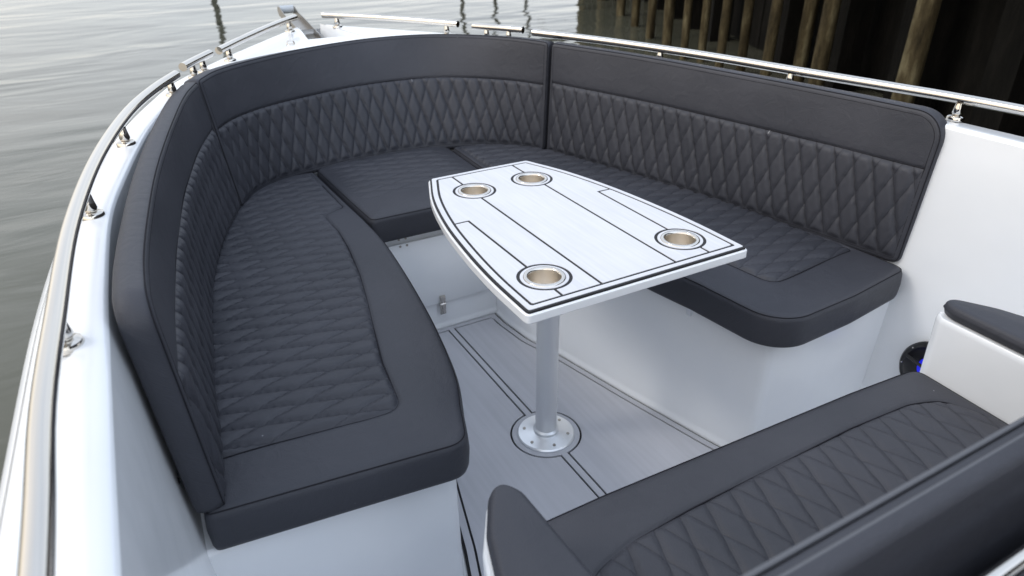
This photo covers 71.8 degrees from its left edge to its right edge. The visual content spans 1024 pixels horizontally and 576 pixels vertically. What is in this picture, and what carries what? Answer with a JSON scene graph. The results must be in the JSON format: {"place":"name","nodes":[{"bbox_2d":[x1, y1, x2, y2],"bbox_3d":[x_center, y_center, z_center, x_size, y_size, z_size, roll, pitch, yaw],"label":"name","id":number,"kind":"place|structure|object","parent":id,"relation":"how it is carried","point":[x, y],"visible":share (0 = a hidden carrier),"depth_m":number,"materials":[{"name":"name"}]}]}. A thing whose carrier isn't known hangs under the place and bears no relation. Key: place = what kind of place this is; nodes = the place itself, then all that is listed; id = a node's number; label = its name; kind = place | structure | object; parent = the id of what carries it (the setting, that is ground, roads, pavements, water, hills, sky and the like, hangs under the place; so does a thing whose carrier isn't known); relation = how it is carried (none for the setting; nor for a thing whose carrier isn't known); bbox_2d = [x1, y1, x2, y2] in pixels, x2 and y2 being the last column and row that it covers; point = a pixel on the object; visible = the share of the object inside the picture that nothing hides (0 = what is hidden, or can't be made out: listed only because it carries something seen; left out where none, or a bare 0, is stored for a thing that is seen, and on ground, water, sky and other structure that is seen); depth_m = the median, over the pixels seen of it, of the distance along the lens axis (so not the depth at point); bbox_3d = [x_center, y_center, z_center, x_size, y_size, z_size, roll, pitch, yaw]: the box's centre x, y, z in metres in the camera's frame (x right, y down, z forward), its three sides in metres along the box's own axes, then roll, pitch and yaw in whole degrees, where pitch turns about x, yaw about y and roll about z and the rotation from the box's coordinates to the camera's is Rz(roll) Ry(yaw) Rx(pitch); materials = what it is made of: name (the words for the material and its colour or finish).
{"place":"outdoors","nodes":[
{"label":"outdoors","id":0,"kind":"place"},
{"bbox_2d":[0,0,945,483],"bbox_3d":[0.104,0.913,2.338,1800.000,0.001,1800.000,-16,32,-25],"label":"water","id":1,"kind":"structure","parent":0,"point":[76,76],"depth_m":9.73,"materials":[{"name":"grey liquid"}]},
{"bbox_2d":[0,5,1023,575],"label":"motor boat","id":2,"kind":"object","parent":1,"relation":"on","point":[650,383],"visible":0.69,"depth_m":1.81,"materials":[{"name":"white plastic"}]},
{"bbox_2d":[204,173,469,549],"bbox_3d":[-0.575,-0.005,1.931,0.552,0.107,1.640,-11,31,-19],"label":"seat cushion","id":3,"kind":"object","parent":2,"relation":"on","point":[337,388],"visible":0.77,"depth_m":1.50,"materials":[{"name":"leather"}]},
{"bbox_2d":[112,82,240,512],"bbox_3d":[-0.748,-0.118,1.652,0.128,0.423,1.412,-9,30,-15],"label":"back cushion","id":4,"kind":"object","parent":3,"relation":"on","point":[181,208],"visible":0.98,"depth_m":1.27,"materials":[{"name":"leather"}]},
{"bbox_2d":[317,147,476,242],"bbox_3d":[-0.379,-0.374,2.592,0.547,0.105,0.639,-16,32,-25],"label":"seat cushion","id":5,"kind":"object","parent":2,"relation":"on","point":[385,197],"visible":0.78,"depth_m":2.48,"materials":[{"name":"leather"}]},
{"bbox_2d":[184,34,553,205],"bbox_3d":[-0.514,-0.681,2.676,1.317,0.436,0.518,-16,32,-25],"label":"back cushion","id":6,"kind":"object","parent":5,"relation":"on","point":[274,117],"visible":0.91,"depth_m":2.73,"materials":[{"name":"leather"}]},
{"bbox_2d":[428,160,746,452],"bbox_3d":[0.093,0.118,1.900,0.570,0.694,0.763,-16,32,-25],"label":"cockpit table","id":7,"kind":"object","parent":2,"relation":"on","point":[544,247],"visible":1,"depth_m":1.64,"materials":[{"name":"white plastic"}]},
{"bbox_2d":[453,144,901,347],"bbox_3d":[0.374,-0.265,2.381,0.552,0.107,1.659,-20,35,-31],"label":"seat cushion","id":8,"kind":"object","parent":2,"relation":"on","point":[782,285],"visible":0.59,"depth_m":1.90,"materials":[{"name":"leather"}]},
{"bbox_2d":[547,42,946,261],"bbox_3d":[0.637,-0.499,2.313,0.130,0.423,1.391,-25,37,-36],"label":"back cushion","id":9,"kind":"object","parent":8,"relation":"on","point":[854,170],"visible":0.91,"depth_m":2.17,"materials":[{"name":"leather"}]},
{"bbox_2d":[483,300,1023,575],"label":"bench seat","id":10,"kind":"object","parent":2,"relation":"on","point":[915,473],"visible":1,"depth_m":1.13,"materials":[{"name":"leather"}]},
{"bbox_2d":[616,0,625,15],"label":"pile","id":11,"kind":"object","parent":1,"relation":"in","point":[621,5],"visible":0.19,"depth_m":12.69,"materials":[{"name":"brown wood"}]},
{"bbox_2d":[631,0,640,26],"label":"pile","id":12,"kind":"object","parent":1,"relation":"in","point":[635,14],"visible":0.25,"depth_m":11.59,"materials":[{"name":"brown wood"}]},
{"bbox_2d":[646,0,657,38],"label":"pile","id":13,"kind":"object","parent":1,"relation":"in","point":[651,17],"visible":0.31,"depth_m":10.60,"materials":[{"name":"brown wood"}]},
{"bbox_2d":[662,0,674,45],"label":"pile","id":14,"kind":"object","parent":1,"relation":"in","point":[669,11],"visible":0.23,"depth_m":9.68,"materials":[{"name":"brown wood"}]},
{"bbox_2d":[679,0,692,59],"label":"pile","id":15,"kind":"object","parent":1,"relation":"in","point":[687,14],"visible":0.29,"depth_m":9.17,"materials":[{"name":"brown wood"}]},
{"bbox_2d":[697,0,711,61],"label":"pile","id":16,"kind":"object","parent":1,"relation":"in","point":[704,25],"visible":0.32,"depth_m":9.02,"materials":[{"name":"brown wood"}]},
{"bbox_2d":[715,0,732,67],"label":"pile","id":17,"kind":"object","parent":1,"relation":"in","point":[724,26],"visible":0.2,"depth_m":8.25,"materials":[{"name":"brown wood"}]},
{"bbox_2d":[736,0,754,71],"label":"pile","id":18,"kind":"object","parent":1,"relation":"in","point":[748,10],"visible":0.33,"depth_m":8.35,"materials":[{"name":"brown wood"}]},
{"bbox_2d":[760,0,783,76],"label":"pile","id":19,"kind":"object","parent":1,"relation":"in","point":[772,30],"visible":0.31,"depth_m":7.30,"materials":[{"name":"brown wood"}]},
{"bbox_2d":[793,0,819,82],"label":"pile","id":20,"kind":"object","parent":1,"relation":"in","point":[806,32],"visible":0.32,"depth_m":7.33,"materials":[{"name":"brown wood"}]},
{"bbox_2d":[808,0,841,85],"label":"pile","id":21,"kind":"object","parent":1,"relation":"in","point":[826,35],"visible":0.29,"depth_m":6.48,"materials":[{"name":"brown wood"}]},
{"bbox_2d":[641,0,1023,136],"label":"quay","id":22,"kind":"structure","parent":1,"relation":"in","point":[976,47],"depth_m":6.75,"materials":[{"name":"brown wood"}]},
{"bbox_2d":[891,0,941,103],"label":"pile","id":23,"kind":"object","parent":1,"relation":"in","point":[918,42],"visible":0.23,"depth_m":5.42,"materials":[{"name":"brown wood"}]}
]}

